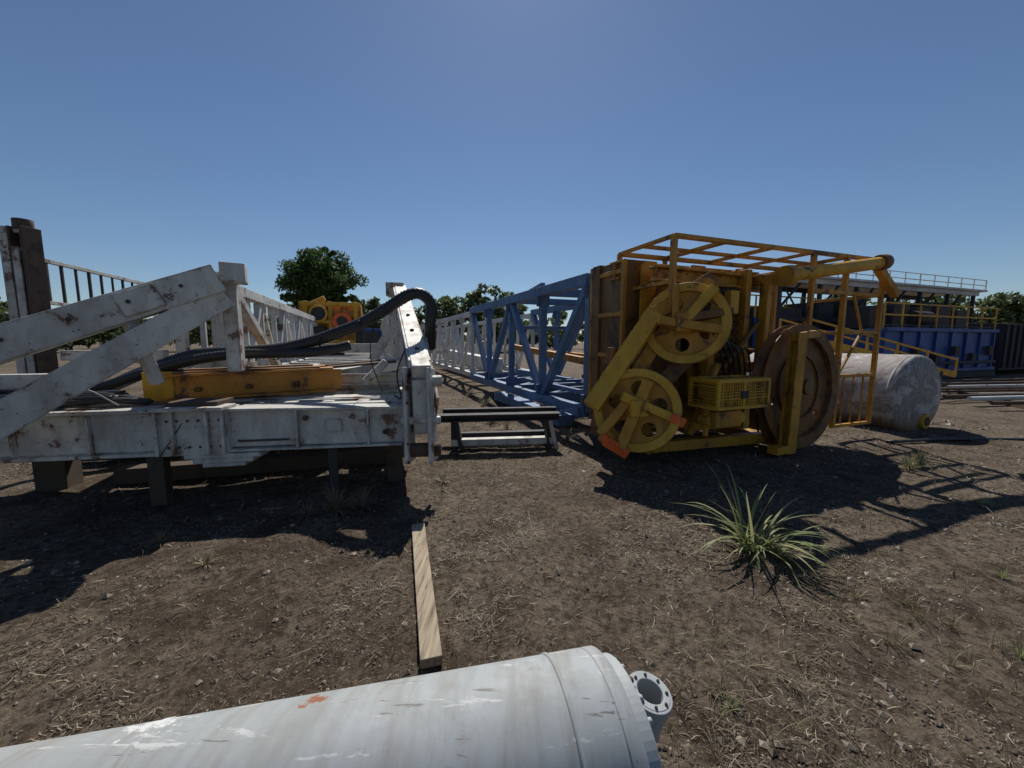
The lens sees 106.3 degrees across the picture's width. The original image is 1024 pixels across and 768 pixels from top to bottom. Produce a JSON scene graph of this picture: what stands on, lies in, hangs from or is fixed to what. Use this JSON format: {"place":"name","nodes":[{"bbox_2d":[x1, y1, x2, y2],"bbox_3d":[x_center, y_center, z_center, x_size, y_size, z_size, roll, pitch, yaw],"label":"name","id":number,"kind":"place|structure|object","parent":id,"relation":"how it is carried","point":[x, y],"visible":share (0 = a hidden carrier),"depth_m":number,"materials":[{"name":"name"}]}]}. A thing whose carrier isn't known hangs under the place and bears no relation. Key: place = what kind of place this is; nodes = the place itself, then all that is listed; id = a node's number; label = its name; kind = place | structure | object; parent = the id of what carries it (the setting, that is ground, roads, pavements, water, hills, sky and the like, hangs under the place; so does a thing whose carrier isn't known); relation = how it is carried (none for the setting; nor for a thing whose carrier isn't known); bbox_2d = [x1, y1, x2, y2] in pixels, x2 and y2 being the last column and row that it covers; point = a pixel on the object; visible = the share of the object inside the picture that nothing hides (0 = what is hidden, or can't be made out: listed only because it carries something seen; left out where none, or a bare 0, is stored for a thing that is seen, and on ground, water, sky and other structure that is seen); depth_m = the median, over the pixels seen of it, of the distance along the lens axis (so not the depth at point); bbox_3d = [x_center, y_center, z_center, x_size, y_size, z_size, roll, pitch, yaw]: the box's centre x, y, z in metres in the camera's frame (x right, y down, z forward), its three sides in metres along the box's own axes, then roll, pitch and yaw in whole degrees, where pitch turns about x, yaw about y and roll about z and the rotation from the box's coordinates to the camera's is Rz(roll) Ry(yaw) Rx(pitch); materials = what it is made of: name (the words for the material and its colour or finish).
{"place":"outdoors","nodes":[
{"label":"outdoors","id":0,"kind":"place"},
{"bbox_2d":[365,328,381,343],"bbox_3d":[-8.200,-2.227,23.819,2.600,2.400,1.760,0,6,0],"label":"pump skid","id":1,"kind":"object","parent":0,"point":[377,334],"visible":0.1,"depth_m":22.89,"materials":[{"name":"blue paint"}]},
{"bbox_2d":[0,343,1023,767],"bbox_3d":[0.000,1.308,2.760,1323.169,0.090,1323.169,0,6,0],"label":"ground","id":2,"kind":"structure","parent":0,"point":[30,711],"depth_m":2.59,"materials":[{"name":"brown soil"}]},
{"bbox_2d":[0,217,207,373],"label":"mast guard railing","id":3,"kind":"object","parent":2,"relation":"on","point":[25,262],"visible":0.36,"depth_m":5.82,"materials":[{"name":"white paint"}]},
{"bbox_2d":[0,261,441,506],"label":"white drilling mast","id":4,"kind":"object","parent":2,"relation":"on","point":[48,438],"visible":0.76,"depth_m":3.82,"materials":[{"name":"metal"}]},
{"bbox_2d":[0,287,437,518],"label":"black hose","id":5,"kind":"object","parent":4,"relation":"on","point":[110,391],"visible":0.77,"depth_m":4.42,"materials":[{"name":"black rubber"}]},
{"bbox_2d":[141,364,341,402],"bbox_3d":[-3.152,-0.038,4.614,2.008,0.347,0.684,-3,7,-24],"label":"yellow steel beam","id":6,"kind":"object","parent":4,"relation":"on","point":[223,382],"visible":0.94,"depth_m":4.38,"materials":[{"name":"yellow metal"}]},
{"bbox_2d":[298,296,364,354],"bbox_3d":[-7.359,-2.222,15.871,2.422,2.736,1.409,-2,7,-18],"label":"top drive unit","id":7,"kind":"object","parent":4,"relation":"on","point":[328,315],"visible":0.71,"depth_m":15.40,"materials":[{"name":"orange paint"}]},
{"bbox_2d":[274,246,369,309],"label":"oak tree","id":8,"kind":"object","parent":2,"relation":"on","point":[312,275],"visible":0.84,"depth_m":41.80,"materials":[{"name":"green plant"}]},
{"bbox_2d":[0,646,672,767],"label":"tank","id":9,"kind":"object","parent":2,"relation":"on","point":[588,707],"visible":1,"depth_m":1.07,"materials":[{"name":"white metal"}]},
{"bbox_2d":[412,523,441,668],"bbox_3d":[-0.598,1.288,2.577,0.107,0.057,1.465,-2,7,-16],"label":"wooden board","id":10,"kind":"object","parent":2,"relation":"on","point":[430,652],"visible":1,"depth_m":2.25,"materials":[{"name":"beige wood"}]},
{"bbox_2d":[437,406,560,450],"bbox_3d":[-0.187,0.688,5.981,1.890,0.548,0.688,-1,6,-6],"label":"steel trestle","id":11,"kind":"object","parent":2,"relation":"on","point":[546,435],"visible":0.88,"depth_m":5.75,"materials":[{"name":"black metal"}]},
{"bbox_2d":[419,273,589,426],"bbox_3d":[-2.684,-2.013,19.799,3.063,2.946,27.248,-3,7,-22],"label":"blue drilling mast","id":12,"kind":"object","parent":2,"relation":"on","point":[494,370],"visible":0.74,"depth_m":10.33,"materials":[{"name":"metal"}]},
{"bbox_2d":[0,393,1023,767],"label":"dry straw","id":13,"kind":"object","parent":2,"relation":"on","point":[492,625],"visible":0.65,"depth_m":2.36,"materials":[{"name":"beige plant"}]},
{"bbox_2d":[0,283,1023,351],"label":"distant treeline","id":14,"kind":"object","parent":2,"relation":"on","point":[1010,309],"visible":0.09,"depth_m":57.91,"materials":[{"name":"green plant"}]},
{"bbox_2d":[0,387,1023,767],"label":"dry weeds","id":15,"kind":"object","parent":2,"relation":"on","point":[334,505],"visible":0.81,"depth_m":2.15,"materials":[{"name":"brown plant"}]},
{"bbox_2d":[584,233,900,458],"bbox_3d":[3.437,-0.525,5.913,5.679,2.950,2.132,-2,7,-19],"label":"yellow mast crown","id":16,"kind":"object","parent":2,"relation":"on","point":[669,354],"visible":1,"depth_m":5.39,"materials":[{"name":"paint"}]},
{"bbox_2d":[679,460,844,585],"bbox_3d":[1.828,0.957,2.983,1.083,0.676,1.142,0,6,0],"label":"green grass clump","id":17,"kind":"object","parent":2,"relation":"on","point":[750,543],"visible":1,"depth_m":2.91,"materials":[{"name":"green plant"}]},
{"bbox_2d":[747,294,815,353],"bbox_3d":[12.174,-2.537,19.229,5.200,3.433,2.385,-2,7,-20],"label":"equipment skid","id":18,"kind":"object","parent":2,"relation":"on","point":[751,339],"visible":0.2,"depth_m":17.71,"materials":[{"name":"blue paint"}]},
{"bbox_2d":[746,353,940,430],"bbox_3d":[6.880,0.067,8.503,1.532,1.532,3.462,-2,7,-20],"label":"steel tank","id":19,"kind":"object","parent":2,"relation":"on","point":[907,392],"visible":0.57,"depth_m":6.96,"materials":[{"name":"white metal"}]},
{"bbox_2d":[779,319,957,385],"bbox_3d":[10.675,-0.820,11.581,5.168,2.300,0.915,-1,6,-5],"label":"yellow stairway","id":20,"kind":"object","parent":2,"relation":"on","point":[941,371],"visible":0.27,"depth_m":11.25,"materials":[{"name":"paint"}]},
{"bbox_2d":[751,270,987,336],"bbox_3d":[18.693,-3.063,20.595,16.823,5.369,2.900,-2,7,-20],"label":"elevated walkway canopy","id":21,"kind":"object","parent":2,"relation":"on","point":[827,312],"visible":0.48,"depth_m":18.73,"materials":[{"name":"metal"}]},
{"bbox_2d":[720,449,1023,767],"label":"green weeds","id":22,"kind":"object","parent":2,"relation":"on","point":[921,464],"visible":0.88,"depth_m":3.25,"materials":[{"name":"green plant"}]},
{"bbox_2d":[825,302,1023,378],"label":"blue mud tank","id":23,"kind":"object","parent":2,"relation":"on","point":[981,349],"visible":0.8,"depth_m":16.59,"materials":[{"name":"metal"}]},
{"bbox_2d":[886,438,1023,443],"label":"ground hose","id":24,"kind":"object","parent":2,"relation":"on","point":[932,439],"visible":0.97,"depth_m":6.21,"materials":[{"name":"rubber"}]},
{"bbox_2d":[941,378,1023,408],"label":"pipe rack","id":25,"kind":"object","parent":2,"relation":"on","point":[958,388],"visible":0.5,"depth_m":11.51,"materials":[{"name":"metal"}]},
{"bbox_2d":[0,0,1023,342],"label":"sky","id":26,"kind":"structure","parent":0,"point":[446,147],"materials":[{"name":"blue"}]}
]}

